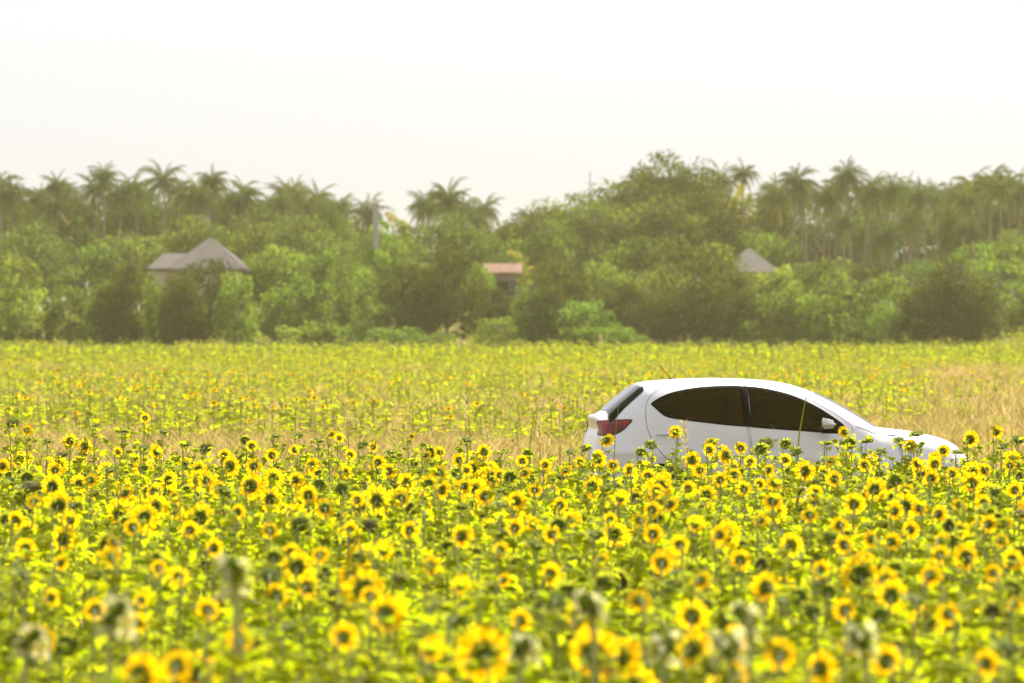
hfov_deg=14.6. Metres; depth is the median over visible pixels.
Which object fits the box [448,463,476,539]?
sunflower
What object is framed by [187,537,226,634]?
sunflower
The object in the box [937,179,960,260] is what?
palm tree
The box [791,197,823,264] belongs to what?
palm tree
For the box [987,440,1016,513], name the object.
sunflower
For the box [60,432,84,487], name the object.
sunflower
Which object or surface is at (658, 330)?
bushy tree
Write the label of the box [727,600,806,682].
sunflower
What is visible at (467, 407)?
grass stalk
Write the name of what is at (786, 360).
grass stalk
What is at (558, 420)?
grass stalk
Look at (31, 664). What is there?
sunflower
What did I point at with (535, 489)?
sunflower
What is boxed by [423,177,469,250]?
palm tree
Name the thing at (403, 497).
sunflower
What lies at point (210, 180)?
palm tree
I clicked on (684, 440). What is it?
grass stalk
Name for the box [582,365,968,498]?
parked car
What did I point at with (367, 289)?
broadleaf tree
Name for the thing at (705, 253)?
broadleaf tree
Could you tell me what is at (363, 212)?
palm tree
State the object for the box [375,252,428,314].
broadleaf tree
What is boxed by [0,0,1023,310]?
sky
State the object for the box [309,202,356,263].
broadleaf tree
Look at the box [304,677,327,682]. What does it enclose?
sunflower
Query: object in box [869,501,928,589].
sunflower
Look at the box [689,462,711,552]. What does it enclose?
sunflower
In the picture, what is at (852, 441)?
sunflower
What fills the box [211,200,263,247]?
tall tree
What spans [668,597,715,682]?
sunflower
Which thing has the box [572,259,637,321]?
broadleaf tree
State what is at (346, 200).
palm tree
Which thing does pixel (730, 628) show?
sunflower
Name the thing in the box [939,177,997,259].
palm tree
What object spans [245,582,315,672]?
sunflower
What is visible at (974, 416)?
grass stalk
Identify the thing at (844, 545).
sunflower
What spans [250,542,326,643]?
sunflower
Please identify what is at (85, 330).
bush
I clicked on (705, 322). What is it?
bushy tree
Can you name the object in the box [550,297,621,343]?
bush
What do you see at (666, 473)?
sunflower
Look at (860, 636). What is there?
sunflower
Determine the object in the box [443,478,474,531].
sunflower
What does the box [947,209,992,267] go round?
palm tree
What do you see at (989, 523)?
sunflower
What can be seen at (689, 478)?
sunflower
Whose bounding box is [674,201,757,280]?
tall tree
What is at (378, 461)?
sunflower
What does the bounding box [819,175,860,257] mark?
palm tree
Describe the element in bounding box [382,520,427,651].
sunflower
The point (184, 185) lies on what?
palm tree
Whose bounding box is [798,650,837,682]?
sunflower
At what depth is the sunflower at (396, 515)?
24.69 m
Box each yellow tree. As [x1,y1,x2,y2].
[378,211,409,246]
[506,250,537,297]
[727,183,757,249]
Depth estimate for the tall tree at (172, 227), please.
403.13 m
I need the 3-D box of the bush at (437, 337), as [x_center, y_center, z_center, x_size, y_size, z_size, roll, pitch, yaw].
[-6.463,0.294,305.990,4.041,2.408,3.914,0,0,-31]
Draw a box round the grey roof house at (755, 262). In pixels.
[734,248,774,287]
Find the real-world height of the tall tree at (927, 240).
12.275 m
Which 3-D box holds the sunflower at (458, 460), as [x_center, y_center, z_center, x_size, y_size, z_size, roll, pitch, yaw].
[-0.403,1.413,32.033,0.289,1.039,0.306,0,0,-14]
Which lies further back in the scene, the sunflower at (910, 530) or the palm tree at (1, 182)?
the palm tree at (1, 182)
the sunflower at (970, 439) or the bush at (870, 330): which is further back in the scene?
the bush at (870, 330)
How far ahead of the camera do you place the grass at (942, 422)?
85.13 m
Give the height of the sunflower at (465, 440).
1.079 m
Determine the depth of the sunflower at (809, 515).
22.64 m
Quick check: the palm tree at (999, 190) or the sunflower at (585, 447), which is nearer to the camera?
the sunflower at (585, 447)
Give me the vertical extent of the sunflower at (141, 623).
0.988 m
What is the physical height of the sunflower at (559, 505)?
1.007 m
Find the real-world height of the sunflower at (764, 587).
1.102 m
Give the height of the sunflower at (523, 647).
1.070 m
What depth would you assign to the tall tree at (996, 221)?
400.91 m
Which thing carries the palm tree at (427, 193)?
on the ground at (513, 373)
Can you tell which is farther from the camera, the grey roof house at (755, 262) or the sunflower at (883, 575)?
the grey roof house at (755, 262)
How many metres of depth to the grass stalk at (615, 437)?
36.49 m
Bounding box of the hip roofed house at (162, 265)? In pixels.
[147,238,249,320]
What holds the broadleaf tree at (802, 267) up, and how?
on the ground at (513, 373)
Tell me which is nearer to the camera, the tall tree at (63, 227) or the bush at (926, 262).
the bush at (926, 262)
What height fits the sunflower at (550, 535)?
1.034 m
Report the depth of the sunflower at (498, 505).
23.81 m
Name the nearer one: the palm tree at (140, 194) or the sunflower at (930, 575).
the sunflower at (930, 575)
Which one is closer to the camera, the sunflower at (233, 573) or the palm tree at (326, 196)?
the sunflower at (233, 573)
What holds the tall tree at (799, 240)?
on the ground at (513, 373)
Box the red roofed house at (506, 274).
[482,263,521,314]
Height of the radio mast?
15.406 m
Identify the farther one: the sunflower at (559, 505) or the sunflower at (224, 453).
the sunflower at (224, 453)
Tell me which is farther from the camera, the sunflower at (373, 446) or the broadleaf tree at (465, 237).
the broadleaf tree at (465, 237)
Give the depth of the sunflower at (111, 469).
29.30 m
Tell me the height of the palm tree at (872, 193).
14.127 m
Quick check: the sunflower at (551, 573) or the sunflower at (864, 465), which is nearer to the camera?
the sunflower at (551, 573)
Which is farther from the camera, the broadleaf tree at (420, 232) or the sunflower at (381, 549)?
the broadleaf tree at (420, 232)
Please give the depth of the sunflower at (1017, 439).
36.79 m
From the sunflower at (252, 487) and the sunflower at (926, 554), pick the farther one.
the sunflower at (252, 487)
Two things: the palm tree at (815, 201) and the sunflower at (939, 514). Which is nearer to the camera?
the sunflower at (939, 514)
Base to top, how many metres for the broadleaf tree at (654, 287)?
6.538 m
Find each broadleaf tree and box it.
[0,219,73,291]
[0,249,43,306]
[19,235,122,307]
[90,229,180,306]
[147,215,216,256]
[187,214,259,259]
[217,217,300,308]
[239,251,282,310]
[248,243,317,307]
[260,214,349,308]
[287,246,349,307]
[298,232,371,291]
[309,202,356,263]
[324,258,383,324]
[344,240,384,320]
[357,224,414,279]
[357,235,429,275]
[362,248,403,322]
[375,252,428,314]
[393,289,433,337]
[394,218,457,272]
[424,210,493,288]
[462,261,500,328]
[465,232,532,289]
[503,289,558,345]
[515,221,594,305]
[535,200,609,296]
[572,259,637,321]
[599,231,675,305]
[632,262,687,322]
[641,232,741,339]
[689,255,762,343]
[734,226,804,282]
[745,263,796,337]
[755,280,822,347]
[756,273,791,309]
[783,259,841,295]
[788,256,876,329]
[833,262,914,299]
[844,273,913,334]
[889,258,962,299]
[946,236,1023,282]
[987,228,1023,302]
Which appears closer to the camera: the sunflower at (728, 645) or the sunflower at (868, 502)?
the sunflower at (728, 645)
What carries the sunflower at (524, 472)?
on the ground at (513, 373)
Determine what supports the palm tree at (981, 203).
on the ground at (513, 373)
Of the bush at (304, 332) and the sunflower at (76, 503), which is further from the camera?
the bush at (304, 332)
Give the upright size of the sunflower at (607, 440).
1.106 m
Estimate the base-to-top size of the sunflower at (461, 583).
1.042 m
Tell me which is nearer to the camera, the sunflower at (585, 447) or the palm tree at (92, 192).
the sunflower at (585, 447)
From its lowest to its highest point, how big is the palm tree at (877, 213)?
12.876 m
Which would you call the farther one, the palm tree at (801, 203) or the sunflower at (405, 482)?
the palm tree at (801, 203)
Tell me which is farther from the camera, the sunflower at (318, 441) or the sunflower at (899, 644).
the sunflower at (318, 441)
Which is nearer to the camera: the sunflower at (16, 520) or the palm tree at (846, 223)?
the sunflower at (16, 520)
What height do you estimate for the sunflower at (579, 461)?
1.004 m
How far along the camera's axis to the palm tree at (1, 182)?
395.57 m
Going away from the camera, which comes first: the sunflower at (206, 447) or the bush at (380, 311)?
the sunflower at (206, 447)
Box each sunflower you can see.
[0,417,26,479]
[0,458,10,545]
[0,510,39,616]
[0,567,67,681]
[0,648,60,682]
[4,537,56,623]
[8,477,46,564]
[9,493,57,594]
[11,587,70,682]
[12,623,49,682]
[14,424,45,477]
[22,623,88,682]
[26,552,84,654]
[34,438,54,475]
[39,461,80,564]
[39,511,96,646]
[42,496,97,633]
[51,451,73,489]
[58,597,117,679]
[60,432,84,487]
[65,548,144,682]
[70,437,99,486]
[73,472,108,597]
[78,419,111,493]
[78,545,135,657]
[83,594,136,682]
[86,530,147,671]
[95,465,126,534]
[95,588,169,682]
[98,427,142,501]
[99,447,128,513]
[106,484,142,572]
[112,611,172,675]
[115,650,162,682]
[119,518,171,649]
[126,559,202,681]
[128,411,163,488]
[129,444,153,488]
[131,483,166,537]
[135,517,167,609]
[139,444,177,483]
[147,491,194,617]
[151,566,205,679]
[154,429,174,476]
[160,649,193,682]
[163,520,216,648]
[166,440,205,506]
[178,650,223,682]
[180,472,225,529]
[187,441,220,507]
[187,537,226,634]
[187,623,231,682]
[190,597,229,679]
[192,479,237,579]
[200,503,264,601]
[201,653,295,682]
[208,448,239,500]
[211,553,267,682]
[214,455,255,538]
[215,625,298,682]
[225,473,265,603]
[230,434,250,505]
[238,458,279,554]
[239,440,263,505]
[241,563,305,682]
[243,522,294,641]
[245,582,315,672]
[247,627,278,682]
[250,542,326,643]
[259,448,287,509]
[259,619,329,682]
[262,433,289,498]
[264,575,344,682]
[266,668,317,682]
[275,471,310,528]
[277,650,346,682]
[281,444,311,502]
[282,432,313,479]
[286,484,330,585]
[289,546,340,678]
[295,457,322,509]
[300,498,344,594]
[301,438,328,476]
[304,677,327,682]
[316,429,343,486]
[316,562,385,682]
[319,432,352,479]
[324,586,397,681]
[325,465,360,562]
[325,621,386,682]
[330,492,381,573]
[330,521,367,641]
[333,449,365,504]
[338,646,397,676]
[339,670,380,682]
[342,593,420,682]
[349,439,374,489]
[354,539,423,679]
[360,441,395,484]
[364,455,393,513]
[366,463,402,569]
[377,496,408,655]
[380,449,402,489]
[380,613,469,682]
[380,654,415,680]
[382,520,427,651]
[386,490,418,597]
[387,472,425,596]
[390,555,459,667]
[394,432,430,487]
[403,598,460,678]
[404,450,438,498]
[408,635,492,682]
[413,606,493,682]
[415,445,450,490]
[415,465,458,599]
[415,524,490,668]
[418,446,456,492]
[424,574,499,669]
[425,480,465,599]
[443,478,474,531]
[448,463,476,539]
[451,453,470,510]
[453,436,480,479]
[453,623,510,682]
[461,485,509,569]
[472,572,538,674]
[473,444,495,478]
[474,500,521,609]
[474,540,529,682]
[477,448,512,478]
[482,675,516,682]
[486,490,534,634]
[489,469,517,559]
[490,609,558,682]
[491,518,538,635]
[504,632,542,682]
[506,467,533,530]
[507,589,576,682]
[508,516,561,655]
[508,561,580,678]
[511,590,571,682]
[513,455,537,490]
[518,482,560,541]
[526,458,557,534]
[526,524,582,620]
[531,602,603,682]
[534,497,576,626]
[546,512,590,633]
[548,465,579,514]
[553,625,619,682]
[555,448,590,509]
[569,456,596,520]
[569,525,632,643]
[570,589,626,682]
[571,443,605,513]
[577,474,602,551]
[582,552,624,680]
[587,449,611,484]
[589,636,643,682]
[590,433,619,512]
[592,512,628,633]
[594,459,627,555]
[596,490,649,609]
[606,463,644,546]
[612,513,671,654]
[613,588,669,682]
[621,468,654,540]
[622,523,666,663]
[627,447,646,485]
[627,483,672,549]
[627,500,686,633]
[629,634,653,674]
[633,551,702,661]
[633,605,693,682]
[634,439,666,471]
[635,630,683,682]
[645,496,690,542]
[653,570,719,682]
[654,534,701,634]
[659,471,683,517]
[664,425,693,495]
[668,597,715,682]
[671,480,710,537]
[675,628,712,682]
[676,451,706,500]
[676,451,706,507]
[678,514,718,593]
[681,501,719,555]
[685,624,764,682]
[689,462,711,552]
[689,649,727,682]
[694,443,724,520]
[694,524,743,638]
[702,438,731,482]
[705,471,747,553]
[705,605,768,682]
[706,658,747,682]
[708,627,748,682]
[709,549,776,658]
[714,467,766,538]
[717,445,738,495]
[723,442,760,485]
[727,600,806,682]
[728,455,761,519]
[729,481,769,560]
[735,570,813,680]
[738,492,793,621]
[742,442,780,512]
[744,513,782,654]
[746,478,767,556]
[748,463,774,540]
[748,591,805,680]
[753,476,800,555]
[754,531,823,671]
[755,436,775,481]
[756,591,804,678]
[760,636,805,682]
[773,453,798,529]
[775,438,794,487]
[781,446,819,506]
[782,666,813,682]
[783,460,817,512]
[786,506,828,607]
[787,462,809,516]
[788,648,836,682]
[794,559,852,655]
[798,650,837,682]
[800,484,838,575]
[801,595,891,682]
[810,455,847,512]
[810,534,864,661]
[816,440,836,470]
[819,470,862,548]
[822,516,863,602]
[823,492,883,604]
[824,638,875,682]
[831,426,859,503]
[837,436,863,478]
[839,530,903,666]
[842,549,900,671]
[842,621,879,682]
[845,435,883,492]
[845,566,918,682]
[848,458,881,524]
[852,633,929,682]
[857,477,886,548]
[860,532,912,593]
[861,644,918,682]
[868,446,888,478]
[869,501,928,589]
[878,475,905,520]
[878,483,922,559]
[887,435,909,474]
[893,439,919,485]
[893,500,936,552]
[895,593,958,682]
[897,544,978,682]
[898,521,934,682]
[900,673,930,682]
[901,562,969,682]
[902,430,926,485]
[906,457,932,502]
[907,532,963,675]
[908,505,947,590]
[911,470,950,543]
[916,601,992,682]
[920,451,946,526]
[920,455,947,505]
[922,521,983,651]
[933,467,964,514]
[933,542,987,682]
[937,444,961,494]
[939,449,967,518]
[942,498,990,585]
[951,471,989,582]
[955,664,1006,682]
[957,649,1011,682]
[959,559,1023,672]
[960,430,985,490]
[960,515,1021,629]
[964,494,1007,581]
[972,462,994,498]
[974,533,1023,680]
[976,595,1023,682]
[978,549,1023,631]
[979,425,1014,511]
[980,674,1009,682]
[985,516,1020,582]
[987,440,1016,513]
[989,635,1023,682]
[995,481,1022,545]
[999,459,1023,535]
[1003,434,1023,489]
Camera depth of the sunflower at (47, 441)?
37.49 m
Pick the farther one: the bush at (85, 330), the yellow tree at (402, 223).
the yellow tree at (402, 223)
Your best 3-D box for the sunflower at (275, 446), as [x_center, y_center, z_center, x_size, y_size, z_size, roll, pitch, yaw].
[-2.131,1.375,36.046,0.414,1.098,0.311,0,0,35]
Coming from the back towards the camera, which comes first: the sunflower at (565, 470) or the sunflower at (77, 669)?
the sunflower at (565, 470)
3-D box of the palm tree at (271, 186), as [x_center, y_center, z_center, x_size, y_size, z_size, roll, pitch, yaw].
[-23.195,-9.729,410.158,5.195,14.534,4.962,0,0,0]
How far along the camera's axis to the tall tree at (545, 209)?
399.08 m
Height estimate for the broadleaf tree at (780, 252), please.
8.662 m
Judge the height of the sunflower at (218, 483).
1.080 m
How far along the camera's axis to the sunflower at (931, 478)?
27.53 m
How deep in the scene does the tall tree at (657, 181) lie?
413.72 m
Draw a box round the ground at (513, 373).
[5,311,1023,682]
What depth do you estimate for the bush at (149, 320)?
307.16 m
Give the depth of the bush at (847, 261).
375.83 m
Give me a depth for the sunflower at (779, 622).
15.24 m
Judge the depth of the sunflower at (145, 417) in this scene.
37.06 m
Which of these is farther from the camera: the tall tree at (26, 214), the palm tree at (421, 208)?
the tall tree at (26, 214)
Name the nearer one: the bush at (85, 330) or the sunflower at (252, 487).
the sunflower at (252, 487)
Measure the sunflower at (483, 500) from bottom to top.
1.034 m
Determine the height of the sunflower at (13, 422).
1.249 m
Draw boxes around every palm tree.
[0,171,26,253]
[0,172,41,255]
[20,183,45,302]
[23,188,48,219]
[34,189,75,308]
[35,182,77,301]
[38,168,70,238]
[45,178,82,304]
[65,194,101,301]
[70,188,92,234]
[75,168,117,290]
[85,161,118,237]
[96,184,127,229]
[101,175,143,259]
[113,167,156,304]
[124,177,162,235]
[137,159,186,251]
[153,200,171,227]
[159,202,199,235]
[161,173,196,250]
[166,186,196,215]
[172,176,219,225]
[188,176,212,218]
[193,163,229,224]
[199,173,231,226]
[200,204,221,220]
[212,187,233,236]
[219,188,262,238]
[220,175,269,237]
[252,193,282,214]
[263,176,304,213]
[263,184,299,224]
[273,175,311,244]
[285,186,323,244]
[306,178,338,202]
[312,194,329,243]
[316,196,355,240]
[319,191,354,255]
[348,192,395,241]
[404,195,431,260]
[405,185,443,251]
[422,182,471,245]
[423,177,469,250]
[452,194,482,228]
[460,199,495,252]
[467,192,506,230]
[509,208,554,274]
[565,209,616,270]
[703,158,738,195]
[726,157,761,207]
[749,186,778,226]
[754,184,796,219]
[755,172,798,246]
[768,162,822,270]
[770,181,804,256]
[785,183,817,269]
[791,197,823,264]
[806,188,832,262]
[812,190,843,260]
[813,180,842,258]
[817,181,852,263]
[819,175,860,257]
[825,203,866,282]
[826,155,872,272]
[835,197,876,247]
[843,178,877,303]
[851,171,893,282]
[860,185,900,302]
[864,210,914,307]
[866,171,914,307]
[869,205,883,240]
[880,183,906,231]
[884,170,923,282]
[887,198,931,286]
[890,200,910,283]
[895,182,928,270]
[896,203,930,283]
[898,175,951,263]
[914,177,950,263]
[928,204,948,248]
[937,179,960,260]
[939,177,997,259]
[945,166,992,254]
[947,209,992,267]
[968,172,993,222]
[970,163,1015,242]
[972,204,1002,225]
[977,169,1023,294]
[997,168,1023,308]
[998,167,1023,242]
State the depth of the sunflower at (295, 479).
27.94 m
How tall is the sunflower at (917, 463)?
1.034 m
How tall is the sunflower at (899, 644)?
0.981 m
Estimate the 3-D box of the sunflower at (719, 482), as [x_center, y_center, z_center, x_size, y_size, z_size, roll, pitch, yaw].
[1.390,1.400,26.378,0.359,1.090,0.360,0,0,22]
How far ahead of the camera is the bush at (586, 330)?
309.22 m
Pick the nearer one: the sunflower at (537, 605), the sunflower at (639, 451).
the sunflower at (537, 605)
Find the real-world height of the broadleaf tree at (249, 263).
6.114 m
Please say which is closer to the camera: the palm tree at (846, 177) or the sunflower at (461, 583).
the sunflower at (461, 583)
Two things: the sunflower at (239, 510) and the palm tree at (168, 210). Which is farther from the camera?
the palm tree at (168, 210)
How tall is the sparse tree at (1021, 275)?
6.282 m
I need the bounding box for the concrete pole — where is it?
[371,204,379,267]
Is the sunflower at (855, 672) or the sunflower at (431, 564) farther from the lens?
the sunflower at (431, 564)
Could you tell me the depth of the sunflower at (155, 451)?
32.91 m
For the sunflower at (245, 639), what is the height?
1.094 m
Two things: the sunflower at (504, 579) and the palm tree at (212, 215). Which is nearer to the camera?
the sunflower at (504, 579)
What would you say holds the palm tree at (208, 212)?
on the ground at (513, 373)
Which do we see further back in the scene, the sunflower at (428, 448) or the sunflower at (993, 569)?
the sunflower at (428, 448)
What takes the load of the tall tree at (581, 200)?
on the ground at (513, 373)
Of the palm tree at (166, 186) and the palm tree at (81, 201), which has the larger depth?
the palm tree at (81, 201)
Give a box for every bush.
[0,278,70,345]
[0,288,22,344]
[2,257,62,310]
[39,284,99,344]
[62,272,110,309]
[72,279,138,345]
[139,270,180,351]
[209,270,260,347]
[246,291,306,342]
[262,271,346,341]
[273,319,349,351]
[302,318,393,348]
[308,279,364,341]
[345,295,395,341]
[356,326,434,349]
[400,330,454,348]
[471,316,528,350]
[516,274,533,308]
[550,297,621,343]
[558,321,610,349]
[591,326,651,350]
[601,267,676,307]
[731,307,792,349]
[780,292,839,349]
[808,257,884,304]
[816,288,885,347]
[855,299,917,350]
[884,258,951,304]
[965,262,1022,302]
[994,300,1023,333]
[1009,292,1023,327]
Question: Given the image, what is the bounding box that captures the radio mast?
[584,179,594,198]
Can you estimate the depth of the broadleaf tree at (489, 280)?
329.48 m
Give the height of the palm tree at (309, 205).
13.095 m
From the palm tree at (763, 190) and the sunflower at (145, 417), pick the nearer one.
the sunflower at (145, 417)
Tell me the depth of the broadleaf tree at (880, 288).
321.32 m
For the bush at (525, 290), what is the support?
on the ground at (513, 373)
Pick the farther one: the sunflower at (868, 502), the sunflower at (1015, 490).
the sunflower at (868, 502)
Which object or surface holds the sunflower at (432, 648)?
on the ground at (513, 373)
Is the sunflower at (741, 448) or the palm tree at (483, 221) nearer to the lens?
the sunflower at (741, 448)
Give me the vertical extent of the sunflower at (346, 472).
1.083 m
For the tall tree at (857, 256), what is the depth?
403.14 m
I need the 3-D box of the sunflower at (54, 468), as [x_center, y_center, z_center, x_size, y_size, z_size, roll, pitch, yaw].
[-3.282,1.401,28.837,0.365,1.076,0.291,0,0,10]
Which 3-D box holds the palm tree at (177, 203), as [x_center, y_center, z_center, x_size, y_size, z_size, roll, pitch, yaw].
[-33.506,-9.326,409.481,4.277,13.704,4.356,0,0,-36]
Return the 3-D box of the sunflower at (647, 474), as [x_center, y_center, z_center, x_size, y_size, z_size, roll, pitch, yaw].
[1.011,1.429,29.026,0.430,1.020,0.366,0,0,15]
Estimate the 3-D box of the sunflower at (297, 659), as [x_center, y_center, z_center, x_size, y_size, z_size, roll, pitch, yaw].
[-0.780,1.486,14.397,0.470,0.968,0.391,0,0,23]
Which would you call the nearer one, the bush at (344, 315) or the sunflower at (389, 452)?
the sunflower at (389, 452)
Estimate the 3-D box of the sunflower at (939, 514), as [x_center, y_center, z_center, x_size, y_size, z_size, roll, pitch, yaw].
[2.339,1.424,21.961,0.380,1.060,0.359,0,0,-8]
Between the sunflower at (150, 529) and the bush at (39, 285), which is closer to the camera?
the sunflower at (150, 529)
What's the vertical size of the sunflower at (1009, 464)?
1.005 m
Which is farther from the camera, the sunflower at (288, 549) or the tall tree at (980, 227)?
the tall tree at (980, 227)
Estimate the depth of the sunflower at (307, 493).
24.06 m
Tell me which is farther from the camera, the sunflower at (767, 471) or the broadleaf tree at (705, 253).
the broadleaf tree at (705, 253)
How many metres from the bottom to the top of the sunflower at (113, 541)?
1.101 m
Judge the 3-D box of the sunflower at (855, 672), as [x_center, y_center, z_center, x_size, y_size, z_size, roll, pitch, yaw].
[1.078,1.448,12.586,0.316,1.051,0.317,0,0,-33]
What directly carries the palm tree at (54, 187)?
on the ground at (513, 373)
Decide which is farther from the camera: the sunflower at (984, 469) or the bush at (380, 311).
the bush at (380, 311)
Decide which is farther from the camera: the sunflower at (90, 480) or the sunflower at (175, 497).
the sunflower at (90, 480)
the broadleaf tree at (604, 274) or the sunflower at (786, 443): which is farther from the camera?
the broadleaf tree at (604, 274)
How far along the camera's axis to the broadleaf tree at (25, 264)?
344.60 m
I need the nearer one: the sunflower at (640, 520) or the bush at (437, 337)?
the sunflower at (640, 520)
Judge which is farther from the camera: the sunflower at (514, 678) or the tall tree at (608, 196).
the tall tree at (608, 196)
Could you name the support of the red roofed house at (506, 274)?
on the ground at (513, 373)
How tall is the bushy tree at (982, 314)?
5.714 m
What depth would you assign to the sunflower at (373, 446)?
35.00 m
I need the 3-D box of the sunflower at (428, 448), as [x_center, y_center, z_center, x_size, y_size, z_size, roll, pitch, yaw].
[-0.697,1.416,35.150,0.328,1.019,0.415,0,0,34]
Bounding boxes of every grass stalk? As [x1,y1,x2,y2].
[337,397,360,448]
[455,392,473,459]
[482,426,491,460]
[502,415,533,481]
[526,411,557,481]
[548,397,563,468]
[599,335,608,369]
[599,404,618,488]
[666,419,689,475]
[769,394,806,483]
[781,342,793,373]
[961,397,986,463]
[978,404,998,475]
[1002,398,1014,450]
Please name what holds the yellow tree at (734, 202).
on the ground at (513, 373)
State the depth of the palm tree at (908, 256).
417.61 m
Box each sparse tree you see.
[954,242,998,285]
[970,243,1023,338]
[997,256,1023,308]
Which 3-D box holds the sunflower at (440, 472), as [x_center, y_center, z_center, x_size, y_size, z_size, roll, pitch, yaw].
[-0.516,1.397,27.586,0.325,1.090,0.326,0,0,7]
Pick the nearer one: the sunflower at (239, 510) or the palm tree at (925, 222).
the sunflower at (239, 510)
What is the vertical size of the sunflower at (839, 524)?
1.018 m
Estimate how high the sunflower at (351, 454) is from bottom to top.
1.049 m
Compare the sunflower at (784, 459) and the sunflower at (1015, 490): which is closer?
the sunflower at (1015, 490)
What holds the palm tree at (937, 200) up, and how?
on the ground at (513, 373)
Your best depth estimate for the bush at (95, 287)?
377.24 m
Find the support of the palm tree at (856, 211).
on the ground at (513, 373)
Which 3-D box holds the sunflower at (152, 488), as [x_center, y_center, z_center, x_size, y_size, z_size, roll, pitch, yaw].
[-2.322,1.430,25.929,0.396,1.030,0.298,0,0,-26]
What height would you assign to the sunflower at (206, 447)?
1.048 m
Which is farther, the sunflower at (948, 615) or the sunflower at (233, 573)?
the sunflower at (948, 615)
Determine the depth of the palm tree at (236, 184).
397.21 m
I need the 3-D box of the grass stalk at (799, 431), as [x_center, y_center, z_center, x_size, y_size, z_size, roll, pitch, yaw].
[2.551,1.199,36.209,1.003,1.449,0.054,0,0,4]
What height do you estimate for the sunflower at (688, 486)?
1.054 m
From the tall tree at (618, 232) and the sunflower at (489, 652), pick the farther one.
the tall tree at (618, 232)
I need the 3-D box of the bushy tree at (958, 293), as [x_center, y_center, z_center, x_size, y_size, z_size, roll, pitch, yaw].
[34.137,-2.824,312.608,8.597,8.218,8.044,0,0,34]
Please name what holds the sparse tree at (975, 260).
on the ground at (513, 373)
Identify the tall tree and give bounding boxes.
[0,197,58,267]
[37,196,102,309]
[60,202,143,285]
[89,197,173,310]
[149,200,216,252]
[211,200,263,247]
[244,202,308,261]
[289,199,355,267]
[345,216,387,261]
[427,220,500,265]
[467,220,510,255]
[487,210,532,279]
[504,197,572,277]
[548,191,621,250]
[559,210,637,291]
[576,200,667,272]
[577,178,643,220]
[600,165,679,277]
[620,193,710,280]
[632,149,705,234]
[651,156,729,285]
[668,175,733,271]
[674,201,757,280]
[702,203,782,257]
[744,213,814,271]
[748,191,797,270]
[794,211,847,269]
[809,207,909,283]
[832,208,897,284]
[872,214,933,281]
[897,207,960,281]
[921,206,987,304]
[934,206,1011,250]
[977,199,1023,292]
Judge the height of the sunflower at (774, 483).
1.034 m
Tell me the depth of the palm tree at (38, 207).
419.67 m
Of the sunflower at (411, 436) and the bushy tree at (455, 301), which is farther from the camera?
the bushy tree at (455, 301)
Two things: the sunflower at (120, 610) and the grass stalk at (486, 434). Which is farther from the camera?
the grass stalk at (486, 434)
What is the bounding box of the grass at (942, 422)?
[0,308,1023,534]
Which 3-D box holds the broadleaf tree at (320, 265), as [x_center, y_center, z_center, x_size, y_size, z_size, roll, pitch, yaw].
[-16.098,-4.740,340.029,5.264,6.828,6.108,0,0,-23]
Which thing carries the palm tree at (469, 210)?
on the ground at (513, 373)
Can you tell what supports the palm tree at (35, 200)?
on the ground at (513, 373)
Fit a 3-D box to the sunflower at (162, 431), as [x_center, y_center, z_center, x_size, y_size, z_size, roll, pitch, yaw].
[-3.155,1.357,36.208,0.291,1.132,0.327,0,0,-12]
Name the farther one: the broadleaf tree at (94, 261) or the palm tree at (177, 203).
the palm tree at (177, 203)
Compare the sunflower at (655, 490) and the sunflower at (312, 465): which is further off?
the sunflower at (312, 465)
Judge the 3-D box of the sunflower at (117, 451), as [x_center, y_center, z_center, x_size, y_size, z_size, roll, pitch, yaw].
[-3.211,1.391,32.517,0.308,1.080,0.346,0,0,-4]
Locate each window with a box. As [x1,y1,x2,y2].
[496,281,508,294]
[503,281,514,294]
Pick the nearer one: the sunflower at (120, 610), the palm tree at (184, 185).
the sunflower at (120, 610)
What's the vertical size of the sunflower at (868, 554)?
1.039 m
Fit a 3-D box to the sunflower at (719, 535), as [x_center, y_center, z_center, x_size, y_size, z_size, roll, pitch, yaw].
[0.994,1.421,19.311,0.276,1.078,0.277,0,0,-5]
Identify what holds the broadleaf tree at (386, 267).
on the ground at (513, 373)
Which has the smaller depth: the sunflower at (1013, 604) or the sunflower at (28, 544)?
the sunflower at (1013, 604)
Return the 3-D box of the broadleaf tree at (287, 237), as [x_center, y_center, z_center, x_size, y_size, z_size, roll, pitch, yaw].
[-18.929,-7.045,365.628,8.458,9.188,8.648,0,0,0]
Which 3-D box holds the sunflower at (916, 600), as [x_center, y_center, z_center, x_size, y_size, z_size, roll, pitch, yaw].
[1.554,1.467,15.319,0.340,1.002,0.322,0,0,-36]
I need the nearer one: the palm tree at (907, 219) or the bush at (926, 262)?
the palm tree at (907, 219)
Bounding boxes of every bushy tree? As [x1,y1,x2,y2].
[86,260,165,347]
[154,274,210,345]
[162,256,250,348]
[379,263,441,336]
[404,236,497,340]
[472,288,524,329]
[511,285,573,343]
[515,258,610,342]
[592,281,657,339]
[622,291,683,345]
[659,273,744,346]
[716,288,774,348]
[889,283,953,347]
[894,253,1003,346]
[946,284,1004,347]
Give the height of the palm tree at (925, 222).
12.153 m
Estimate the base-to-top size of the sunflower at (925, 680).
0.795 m
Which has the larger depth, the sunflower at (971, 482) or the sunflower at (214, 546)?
the sunflower at (971, 482)
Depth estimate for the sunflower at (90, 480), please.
26.42 m
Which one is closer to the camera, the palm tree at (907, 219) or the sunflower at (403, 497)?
the sunflower at (403, 497)
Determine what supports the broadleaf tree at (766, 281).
on the ground at (513, 373)
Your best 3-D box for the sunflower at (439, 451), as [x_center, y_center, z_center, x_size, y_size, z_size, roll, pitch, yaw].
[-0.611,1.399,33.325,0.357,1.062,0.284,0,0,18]

